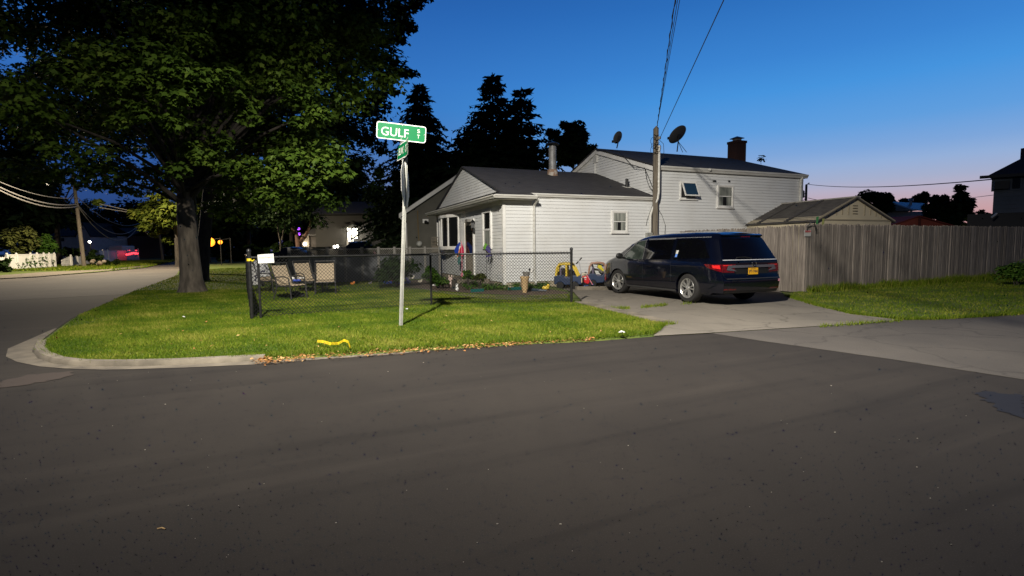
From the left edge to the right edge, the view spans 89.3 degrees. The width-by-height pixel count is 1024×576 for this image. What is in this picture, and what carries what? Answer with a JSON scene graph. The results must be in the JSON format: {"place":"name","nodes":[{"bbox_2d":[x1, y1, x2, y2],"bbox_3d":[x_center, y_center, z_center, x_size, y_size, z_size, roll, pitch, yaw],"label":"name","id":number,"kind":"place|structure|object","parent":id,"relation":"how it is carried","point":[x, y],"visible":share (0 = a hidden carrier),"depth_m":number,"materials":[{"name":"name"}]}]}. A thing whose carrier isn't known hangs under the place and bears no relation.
{"place":"outdoors","nodes":[
{"label":"outdoors","id":0,"kind":"place"},
{"bbox_2d":[0,262,168,277],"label":"pavement","id":1,"kind":"structure","parent":0,"point":[37,274],"depth_m":33.17,"materials":[{"name":"concrete"}]},
{"bbox_2d":[0,258,212,300],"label":"worn road","id":2,"kind":"structure","parent":0,"point":[118,282],"depth_m":23.14,"materials":[{"name":"grey asphalt"}]},
{"bbox_2d":[0,257,213,274],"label":"verge","id":3,"kind":"structure","parent":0,"point":[12,272],"depth_m":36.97,"materials":[{"name":"green plant"}]},
{"bbox_2d":[0,258,12,271],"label":"shrub","id":4,"kind":"object","parent":3,"relation":"on","point":[5,266],"visible":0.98,"depth_m":35.93,"materials":[{"name":"green plant"}]},
{"bbox_2d":[0,224,42,253],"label":"bush","id":5,"kind":"object","parent":3,"relation":"on","point":[22,240],"visible":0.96,"depth_m":43.29,"materials":[{"name":"green plant"}]},
{"bbox_2d":[5,252,56,268],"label":"panel fence","id":6,"kind":"object","parent":3,"relation":"on","point":[19,259],"visible":0.84,"depth_m":43.00,"materials":[{"name":"white plastic"}]},
{"bbox_2d":[4,255,54,267],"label":"climbing vine","id":7,"kind":"object","parent":6,"relation":"attached to","point":[53,261],"visible":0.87,"depth_m":43.38,"materials":[{"name":"green plant"}]},
{"bbox_2d":[0,149,82,252],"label":"pine tree","id":8,"kind":"object","parent":3,"relation":"on","point":[15,213],"visible":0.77,"depth_m":50.45,"materials":[{"name":"green plant"}]},
{"bbox_2d":[31,233,58,253],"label":"bush","id":9,"kind":"object","parent":3,"relation":"on","point":[48,244],"visible":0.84,"depth_m":45.54,"materials":[{"name":"green plant"}]},
{"bbox_2d":[56,246,85,260],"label":"shrub","id":10,"kind":"object","parent":3,"relation":"on","point":[65,251],"visible":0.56,"depth_m":51.14,"materials":[{"name":"green plant"}]},
{"bbox_2d":[0,41,152,264],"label":"shade tree","id":11,"kind":"object","parent":3,"relation":"on","point":[16,144],"visible":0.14,"depth_m":52.11,"materials":[{"name":"green plant"}]},
{"bbox_2d":[71,175,85,265],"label":"utility pole","id":12,"kind":"object","parent":3,"relation":"on","point":[81,246],"visible":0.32,"depth_m":46.58,"materials":[{"name":"brown wood"}]},
{"bbox_2d":[0,190,78,207],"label":"overhead cable","id":13,"kind":"object","parent":12,"relation":"attached to","point":[34,203],"visible":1,"depth_m":39.30,"materials":[{"name":"black rubber"}]},
{"bbox_2d":[62,203,94,224],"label":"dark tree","id":14,"kind":"object","parent":3,"relation":"on","point":[74,214],"visible":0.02,"depth_m":124.94,"materials":[{"name":"green plant"}]},
{"bbox_2d":[69,255,97,265],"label":"panel fence","id":15,"kind":"object","parent":3,"relation":"on","point":[75,260],"visible":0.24,"depth_m":50.47,"materials":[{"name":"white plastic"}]},
{"bbox_2d":[73,249,104,264],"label":"shrub","id":16,"kind":"object","parent":3,"relation":"on","point":[91,255],"visible":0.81,"depth_m":49.62,"materials":[{"name":"green plant"}]},
{"bbox_2d":[51,222,129,258],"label":"house","id":17,"kind":"structure","parent":3,"relation":"on","point":[93,235],"depth_m":88.05,"materials":[{"name":"blue"}]},
{"bbox_2d":[60,198,122,229],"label":"dark tree","id":18,"kind":"object","parent":3,"relation":"on","point":[109,215],"visible":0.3,"depth_m":110.96,"materials":[{"name":"green plant"}]},
{"bbox_2d":[99,250,126,260],"bbox_3d":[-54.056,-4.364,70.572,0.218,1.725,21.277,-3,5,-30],"label":"parked car","id":19,"kind":"object","parent":3,"relation":"on","point":[113,255],"visible":0.65,"depth_m":69.63,"materials":[{"name":"red metal"}]},
{"bbox_2d":[109,246,134,257],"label":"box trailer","id":20,"kind":"object","parent":3,"relation":"on","point":[120,248],"visible":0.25,"depth_m":85.74,"materials":[{"name":"white metal"}]},
{"bbox_2d":[114,206,165,248],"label":"dark tree","id":21,"kind":"object","parent":3,"relation":"on","point":[126,220],"visible":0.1,"depth_m":109.85,"materials":[{"name":"green plant"}]},
{"bbox_2d":[117,228,164,258],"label":"house","id":22,"kind":"structure","parent":3,"relation":"on","point":[145,244],"depth_m":99.34,"materials":[{"name":"brown"}]},
{"bbox_2d":[110,197,173,255],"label":"dark tree","id":23,"kind":"object","parent":3,"relation":"on","point":[132,203],"visible":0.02,"depth_m":116.88,"materials":[{"name":"green plant"}]},
{"bbox_2d":[161,212,199,248],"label":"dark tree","id":24,"kind":"object","parent":3,"relation":"on","point":[170,233],"visible":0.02,"depth_m":102.69,"materials":[{"name":"green plant"}]},
{"bbox_2d":[33,260,666,360],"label":"lawn","id":25,"kind":"structure","parent":0,"point":[228,264],"depth_m":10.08,"materials":[{"name":"plant"}]},
{"bbox_2d":[91,187,199,266],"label":"street tree","id":26,"kind":"object","parent":25,"relation":"on","point":[161,218],"visible":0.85,"depth_m":46.07,"materials":[{"name":"green plant"}]},
{"bbox_2d":[173,186,244,261],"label":"dark tree","id":27,"kind":"object","parent":25,"relation":"on","point":[219,226],"visible":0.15,"depth_m":59.56,"materials":[{"name":"green plant"}]},
{"bbox_2d":[0,0,419,292],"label":"maple tree","id":28,"kind":"object","parent":25,"relation":"on","point":[135,75],"visible":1,"depth_m":15.95,"materials":[{"name":"green plant"}]},
{"bbox_2d":[211,247,244,261],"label":"hedge bush","id":29,"kind":"object","parent":25,"relation":"on","point":[225,253],"visible":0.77,"depth_m":63.19,"materials":[{"name":"green plant"}]},
{"bbox_2d":[225,179,268,244],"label":"dark tree","id":30,"kind":"object","parent":25,"relation":"on","point":[248,232],"visible":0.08,"depth_m":63.15,"materials":[{"name":"green plant"}]},
{"bbox_2d":[233,243,271,259],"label":"hedge bush","id":31,"kind":"object","parent":25,"relation":"on","point":[255,251],"visible":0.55,"depth_m":59.02,"materials":[{"name":"green plant"}]},
{"bbox_2d":[177,8,351,230],"bbox_3d":[-15.577,-11.054,30.029,12.616,20.805,10.938,-1,4,0],"label":"shade tree","id":32,"kind":"object","parent":25,"relation":"on","point":[291,113],"visible":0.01,"depth_m":30.14,"materials":[{"name":"green plant"}]},
{"bbox_2d":[253,262,286,293],"bbox_3d":[-7.724,-0.351,16.528,0.752,1.022,0.612,1,5,15],"label":"patio chair","id":33,"kind":"object","parent":25,"relation":"on","point":[272,279],"visible":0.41,"depth_m":16.34,"materials":[{"name":"grey fabric"}]},
{"bbox_2d":[251,260,269,285],"bbox_3d":[-8.022,-0.455,16.568,0.320,0.857,0.620,1,5,15],"label":"draped cloth","id":34,"kind":"object","parent":33,"relation":"on","point":[254,271],"visible":0.42,"depth_m":16.51,"materials":[{"name":"grey fabric"}]},
{"bbox_2d":[110,0,433,280],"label":"shade tree","id":35,"kind":"object","parent":25,"relation":"on","point":[354,133],"visible":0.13,"depth_m":25.25,"materials":[{"name":"green plant"}]},
{"bbox_2d":[250,202,301,249],"bbox_3d":[-18.010,-4.222,39.808,3.745,5.411,2.324,-1,4,0],"label":"sapling","id":36,"kind":"object","parent":25,"relation":"on","point":[274,217],"visible":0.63,"depth_m":39.51,"materials":[{"name":"green plant"}]},
{"bbox_2d":[270,240,295,252],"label":"hedge bush","id":37,"kind":"object","parent":25,"relation":"on","point":[275,247],"visible":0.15,"depth_m":55.09,"materials":[{"name":"green plant"}]},
{"bbox_2d":[251,185,320,241],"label":"dark tree","id":38,"kind":"object","parent":25,"relation":"on","point":[299,225],"visible":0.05,"depth_m":57.35,"materials":[{"name":"green plant"}]},
{"bbox_2d":[269,262,307,298],"bbox_3d":[-6.170,-0.195,14.329,0.752,1.022,0.612,1,5,22],"label":"patio chair","id":39,"kind":"object","parent":25,"relation":"on","point":[282,278],"visible":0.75,"depth_m":14.36,"materials":[{"name":"grey fabric"}]},
{"bbox_2d":[272,247,314,266],"bbox_3d":[-15.120,-2.047,35.913,2.397,1.613,1.750,-1,4,0],"label":"parked car","id":40,"kind":"object","parent":25,"relation":"on","point":[283,251],"visible":0.25,"depth_m":35.07,"materials":[{"name":"black paint"}]},
{"bbox_2d":[272,217,314,246],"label":"dark tree","id":41,"kind":"object","parent":25,"relation":"on","point":[301,232],"visible":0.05,"depth_m":98.78,"materials":[{"name":"green plant"}]},
{"bbox_2d":[271,201,334,246],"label":"forked tree","id":42,"kind":"object","parent":25,"relation":"on","point":[305,214],"visible":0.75,"depth_m":45.20,"materials":[{"name":"green plant"}]},
{"bbox_2d":[292,260,322,292],"bbox_3d":[-6.465,-0.354,16.405,0.752,1.022,0.612,3,6,38],"label":"patio chair","id":43,"kind":"object","parent":25,"relation":"on","point":[304,266],"visible":0.56,"depth_m":16.54,"materials":[{"name":"grey fabric"}]},
{"bbox_2d":[302,228,315,246],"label":"garage","id":44,"kind":"structure","parent":25,"relation":"on","point":[309,240],"depth_m":51.74,"materials":[{"name":"grey"}]},
{"bbox_2d":[314,260,335,294],"bbox_3d":[-5.716,-0.320,15.875,0.612,1.022,0.752,-2,5,-18],"label":"patio chair","id":45,"kind":"object","parent":25,"relation":"on","point":[326,271],"visible":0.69,"depth_m":16.07,"materials":[{"name":"grey fabric"}]},
{"bbox_2d":[317,339,349,346],"bbox_3d":[-2.400,0.756,7.191,0.742,0.070,0.272,2,5,31],"label":"caution tape","id":46,"kind":"object","parent":25,"relation":"on","point":[331,343],"visible":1,"depth_m":7.19,"materials":[{"name":"yellow plastic"}]},
{"bbox_2d":[316,163,370,201],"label":"dark tree","id":47,"kind":"object","parent":25,"relation":"on","point":[353,195],"visible":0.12,"depth_m":59.98,"materials":[{"name":"green plant"}]},
{"bbox_2d":[306,202,399,254],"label":"porch house","id":48,"kind":"structure","parent":25,"relation":"on","point":[332,235],"depth_m":49.71,"materials":[{"name":"grey"}]},
{"bbox_2d":[338,241,376,254],"bbox_3d":[-11.769,-2.583,39.886,2.744,1.994,1.750,-1,4,0],"label":"parked car","id":49,"kind":"object","parent":25,"relation":"on","point":[351,245],"visible":0.09,"depth_m":39.03,"materials":[{"name":"black paint"}]},
{"bbox_2d":[120,313,600,365],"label":"leaf litter","id":50,"kind":"object","parent":25,"relation":"on","point":[297,357],"visible":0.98,"depth_m":6.99,"materials":[{"name":"brown plant"}]},
{"bbox_2d":[287,246,440,283],"bbox_3d":[-6.055,-1.009,22.234,6.603,1.500,0.138,-3,5,-33],"label":"lattice fence","id":51,"kind":"object","parent":25,"relation":"on","point":[358,262],"visible":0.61,"depth_m":21.94,"materials":[{"name":"grey"}]},
{"bbox_2d":[361,175,398,252],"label":"dark tree","id":52,"kind":"object","parent":25,"relation":"on","point":[375,200],"visible":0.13,"depth_m":43.00,"materials":[{"name":"green plant"}]},
{"bbox_2d":[373,256,421,287],"bbox_3d":[-3.994,-0.562,18.200,1.716,1.218,1.656,-1,4,0],"label":"bush","id":53,"kind":"object","parent":25,"relation":"on","point":[393,266],"visible":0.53,"depth_m":17.78,"materials":[{"name":"green plant"}]},
{"bbox_2d":[345,83,451,254],"bbox_3d":[-6.674,-8.019,37.544,9.737,13.303,10.649,2,5,32],"label":"spruce tree","id":54,"kind":"object","parent":25,"relation":"on","point":[426,155],"visible":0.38,"depth_m":36.43,"materials":[{"name":"green plant"}]},
{"bbox_2d":[376,121,425,325],"bbox_3d":[-1.838,-1.029,9.090,0.709,3.695,0.658,3,5,35],"label":"street sign","id":55,"kind":"object","parent":25,"relation":"on","point":[404,134],"visible":1,"depth_m":9.02,"materials":[{"name":"metal"}]},
{"bbox_2d":[245,247,572,318],"bbox_3d":[-4.295,-0.206,12.373,10.610,1.500,4.732,1,5,21],"label":"chain link fence","id":56,"kind":"object","parent":25,"relation":"on","point":[249,284],"visible":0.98,"depth_m":12.06,"materials":[{"name":"black metal"}]},
{"bbox_2d":[258,254,273,262],"bbox_3d":[-4.853,-0.581,10.225,0.295,0.190,0.010,-2,5,-20],"label":"fence notice","id":57,"kind":"object","parent":56,"relation":"attached to","point":[265,258],"visible":1,"depth_m":10.22,"materials":[{"name":"white plastic"}]},
{"bbox_2d":[399,174,456,253],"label":"grey neighbour house","id":58,"kind":"structure","parent":25,"relation":"on","point":[421,228],"depth_m":30.75,"materials":[{"name":"grey"}]},
{"bbox_2d":[380,280,567,294],"bbox_3d":[-1.825,-0.036,18.139,3.087,0.001,9.758,-4,6,-38],"label":"flower bed","id":59,"kind":"object","parent":25,"relation":"on","point":[412,284],"visible":0.55,"depth_m":16.29,"materials":[{"name":"brown soil"}]},
{"bbox_2d":[421,266,440,283],"bbox_3d":[-3.000,-0.471,19.514,0.826,0.803,0.846,-1,4,0],"label":"bush","id":60,"kind":"object","parent":59,"relation":"on","point":[434,277],"visible":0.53,"depth_m":19.36,"materials":[{"name":"green plant"}]},
{"bbox_2d":[461,280,549,290],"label":"bed plants","id":61,"kind":"object","parent":59,"relation":"on","point":[530,285],"visible":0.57,"depth_m":16.94,"materials":[{"name":"green plant"}]},
{"bbox_2d":[520,276,528,292],"bbox_3d":[0.383,-0.104,15.601,0.287,0.499,0.287,-1,4,0],"label":"urn planter","id":62,"kind":"object","parent":59,"relation":"on","point":[525,280],"visible":0.87,"depth_m":15.51,"materials":[{"name":"brown ceramic"}]},
{"bbox_2d":[417,287,566,299],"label":"garden path","id":63,"kind":"structure","parent":0,"point":[504,296],"depth_m":14.34,"materials":[{"name":"concrete"}]},
{"bbox_2d":[0,258,1023,575],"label":"road","id":64,"kind":"structure","parent":0,"point":[704,454],"depth_m":3.39,"materials":[{"name":"grey asphalt"}]},
{"bbox_2d":[0,371,73,387],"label":"asphalt patch","id":65,"kind":"object","parent":64,"relation":"on","point":[29,379],"visible":1,"depth_m":5.80,"materials":[{"name":"grey asphalt"}]},
{"bbox_2d":[32,340,265,366],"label":"kerb","id":66,"kind":"structure","parent":64,"relation":"on","point":[60,359],"depth_m":6.50,"materials":[{"name":"concrete"}]},
{"bbox_2d":[6,328,426,369],"bbox_3d":[-5.112,0.891,7.372,7.824,0.001,2.254,1,5,18],"label":"kerb apron","id":67,"kind":"object","parent":64,"relation":"on","point":[22,352],"visible":0.96,"depth_m":6.69,"materials":[{"name":"concrete"}]},
{"bbox_2d":[975,391,1023,417],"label":"tar patch","id":68,"kind":"object","parent":64,"relation":"on","point":[1010,403],"visible":1,"depth_m":4.61,"materials":[{"name":"grey asphalt"}]},
{"bbox_2d":[0,251,1023,379],"bbox_3d":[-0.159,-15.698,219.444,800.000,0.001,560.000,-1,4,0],"label":"ground","id":69,"kind":"structure","parent":0,"point":[576,297],"depth_m":14.26,"materials":[{"name":"soil"}]},
{"bbox_2d":[388,127,507,247],"bbox_3d":[-2.730,-6.162,35.641,10.967,9.818,10.902,-1,4,0],"label":"feathery tree","id":70,"kind":"object","parent":69,"relation":"on","point":[457,156],"visible":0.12,"depth_m":34.69,"materials":[{"name":"green plant"}]},
{"bbox_2d":[441,72,535,176],"bbox_3d":[-1.300,-7.921,35.675,11.874,13.291,10.908,-2,5,-14],"label":"feathery tree","id":71,"kind":"object","parent":69,"relation":"on","point":[490,130],"visible":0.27,"depth_m":34.46,"materials":[{"name":"green plant"}]},
{"bbox_2d":[495,87,565,171],"bbox_3d":[0.650,-7.554,35.948,8.586,12.476,8.137,-2,5,-17],"label":"feathery tree","id":72,"kind":"object","parent":69,"relation":"on","point":[520,105],"visible":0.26,"depth_m":35.24,"materials":[{"name":"green plant"}]},
{"bbox_2d":[543,120,597,169],"bbox_3d":[3.894,-5.935,33.289,3.838,9.698,3.207,-1,4,0],"label":"round tree","id":73,"kind":"object","parent":69,"relation":"on","point":[573,148],"visible":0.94,"depth_m":32.42,"materials":[{"name":"green plant"}]},
{"bbox_2d":[425,136,808,287],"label":"white house","id":74,"kind":"structure","parent":69,"relation":"on","point":[594,205],"depth_m":19.81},
{"bbox_2d":[438,214,460,249],"bbox_3d":[-2.750,-2.455,22.994,1.217,1.484,2.723,-1,4,0],"label":"bay window","id":75,"kind":"structure","parent":74,"relation":"in","point":[449,238],"depth_m":22.18,"materials":[{"name":"white glass"}]},
{"bbox_2d":[463,219,474,274],"bbox_3d":[-1.761,-1.570,20.579,0.200,2.290,1.242,-2,5,-22],"label":"door","id":76,"kind":"structure","parent":74,"relation":"in","point":[469,238],"depth_m":20.58,"materials":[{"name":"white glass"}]},
{"bbox_2d":[482,209,492,248],"bbox_3d":[-0.896,-2.093,18.602,0.070,1.378,0.907,-2,5,-22],"label":"window","id":77,"kind":"structure","parent":74,"relation":"in","point":[487,214],"depth_m":18.59,"materials":[{"name":"white glass"}]},
{"bbox_2d":[612,131,621,147],"bbox_3d":[4.757,-6.649,23.367,0.444,0.783,0.514,-1,4,0],"label":"satellite dish","id":78,"kind":"object","parent":74,"relation":"attached to","point":[617,137],"visible":1,"depth_m":23.25,"materials":[{"name":"grey metal"}]},
{"bbox_2d":[611,211,628,233],"bbox_3d":[3.933,-2.399,18.920,0.746,0.828,0.100,-2,5,-22],"label":"window","id":79,"kind":"structure","parent":74,"relation":"in","point":[619,219],"depth_m":18.92,"materials":[{"name":"white glass"}]},
{"bbox_2d":[667,125,685,151],"bbox_3d":[7.457,-6.668,23.446,0.810,1.202,0.826,-1,4,0],"label":"satellite dish","id":80,"kind":"object","parent":74,"relation":"attached to","point":[677,134],"visible":1,"depth_m":23.25,"materials":[{"name":"grey metal"}]},
{"bbox_2d":[679,181,699,199],"bbox_3d":[6.857,-3.754,19.929,0.860,0.728,0.298,-2,5,-22],"label":"window","id":81,"kind":"structure","parent":74,"relation":"in","point":[689,190],"depth_m":19.93,"materials":[{"name":"white"}]},
{"bbox_2d":[716,185,734,208],"bbox_3d":[8.536,-3.643,20.743,0.893,0.925,0.100,-2,5,-22],"label":"window","id":82,"kind":"structure","parent":74,"relation":"in","point":[725,193],"depth_m":20.75,"materials":[{"name":"white glass"}]},
{"bbox_2d":[803,183,809,200],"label":"utility pole","id":83,"kind":"object","parent":69,"relation":"on","point":[805,192],"visible":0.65,"depth_m":59.24,"materials":[{"name":"grey wood"}]},
{"bbox_2d":[808,179,991,186],"bbox_3d":[28.841,-8.623,42.482,0.051,3.786,35.462,1,5,16],"label":"overhead wire","id":84,"kind":"object","parent":83,"relation":"attached to","point":[917,185],"visible":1,"depth_m":32.11,"materials":[{"name":"black"}]},
{"bbox_2d":[745,196,895,275],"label":"plastic shed","id":85,"kind":"structure","parent":69,"relation":"on","point":[853,210],"depth_m":19.52,"materials":[{"name":"grey plastic"}]},
{"bbox_2d":[855,189,895,213],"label":"garden tree","id":86,"kind":"object","parent":69,"relation":"on","point":[882,202],"visible":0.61,"depth_m":46.61,"materials":[{"name":"green plant"}]},
{"bbox_2d":[886,199,923,216],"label":"distant house","id":87,"kind":"structure","parent":69,"relation":"on","point":[904,208],"depth_m":70.42,"materials":[{"name":"blue"}]},
{"bbox_2d":[893,191,929,211],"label":"garden tree","id":88,"kind":"object","parent":69,"relation":"on","point":[922,196],"visible":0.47,"depth_m":74.28,"materials":[{"name":"green plant"}]},
{"bbox_2d":[920,184,977,225],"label":"garden tree","id":89,"kind":"object","parent":69,"relation":"on","point":[958,208],"visible":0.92,"depth_m":40.93,"materials":[{"name":"green plant"}]},
{"bbox_2d":[967,148,1023,227],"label":"grey house","id":90,"kind":"structure","parent":69,"relation":"on","point":[1007,187],"depth_m":25.40,"materials":[{"name":"grey"}]},
{"bbox_2d":[991,176,1022,191],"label":"window","id":91,"kind":"structure","parent":90,"relation":"in","point":[1004,183],"depth_m":25.27,"materials":[{"name":"black glass"}]},
{"bbox_2d":[0,0,1023,254],"label":"sky","id":92,"kind":"structure","parent":0,"point":[856,96],"materials":[{"name":"blue"}]},
{"bbox_2d":[564,285,894,335],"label":"driveway","id":93,"kind":"structure","parent":0,"point":[776,309],"depth_m":11.09,"materials":[{"name":"concrete"}]},
{"bbox_2d":[554,262,583,288],"bbox_3d":[1.933,-0.426,17.527,0.965,0.910,0.570,1,5,14],"label":"toy car","id":94,"kind":"object","parent":93,"relation":"on","point":[578,278],"visible":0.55,"depth_m":17.32,"materials":[{"name":"blue"}]},
{"bbox_2d":[575,286,612,289],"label":"concrete block","id":95,"kind":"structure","parent":93,"relation":"on","point":[593,287],"depth_m":16.82,"materials":[{"name":"grey concrete"}]},
{"bbox_2d":[587,261,610,285],"bbox_3d":[3.132,-0.494,18.402,0.965,0.885,0.570,0,4,6],"label":"toy car","id":96,"kind":"object","parent":93,"relation":"on","point":[594,278],"visible":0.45,"depth_m":18.19,"materials":[{"name":"blue plastic"}]},
{"bbox_2d":[576,301,668,321],"bbox_3d":[2.201,0.493,11.103,0.286,0.072,3.596,-2,5,-17],"label":"concrete edging","id":97,"kind":"object","parent":93,"relation":"on","point":[639,315],"visible":0.58,"depth_m":10.72,"materials":[{"name":"grey concrete"}]},
{"bbox_2d":[650,126,663,234],"bbox_3d":[5.348,-3.055,19.255,0.505,5.813,0.182,-1,4,0],"label":"service pole","id":98,"kind":"object","parent":93,"relation":"on","point":[656,138],"visible":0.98,"depth_m":19.15,"materials":[{"name":"brown wood"}]},
{"bbox_2d":[657,0,675,125],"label":"overhead wire","id":99,"kind":"object","parent":98,"relation":"attached to","point":[667,55],"visible":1,"depth_m":11.55,"materials":[{"name":"black"}]},
{"bbox_2d":[660,0,723,137],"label":"overhead wire","id":100,"kind":"object","parent":98,"relation":"attached to","point":[695,61],"visible":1,"depth_m":11.60,"materials":[{"name":"black"}]},
{"bbox_2d":[604,231,779,302],"bbox_3d":[4.642,-0.653,14.442,2.521,1.765,5.243,-2,5,-22],"label":"minivan","id":101,"kind":"object","parent":93,"relation":"on","point":[692,266],"visible":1,"depth_m":12.56,"materials":[{"name":"black paint"}]},
{"bbox_2d":[588,301,901,326],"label":"driveway weeds","id":102,"kind":"object","parent":93,"relation":"on","point":[821,325],"visible":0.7,"depth_m":9.30,"materials":[{"name":"green plant"}]},
{"bbox_2d":[714,314,1023,378],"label":"side street","id":103,"kind":"structure","parent":0,"point":[991,345],"depth_m":7.59,"materials":[{"name":"concrete"}]},
{"bbox_2d":[784,272,1023,319],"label":"side lawn","id":104,"kind":"structure","parent":0,"point":[894,303],"depth_m":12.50,"materials":[{"name":"plant"}]},
{"bbox_2d":[680,223,1023,291],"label":"stockade fence","id":105,"kind":"object","parent":104,"relation":"on","point":[838,253],"visible":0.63,"depth_m":16.81,"materials":[{"name":"brown wood"}]},
{"bbox_2d":[989,259,1023,285],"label":"bush","id":106,"kind":"object","parent":104,"relation":"on","point":[1014,271],"visible":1,"depth_m":16.55,"materials":[{"name":"green plant"}]},
{"bbox_2d":[891,215,954,226],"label":"red shed","id":107,"kind":"structure","parent":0,"point":[919,220],"depth_m":29.92,"materials":[{"name":"red"}]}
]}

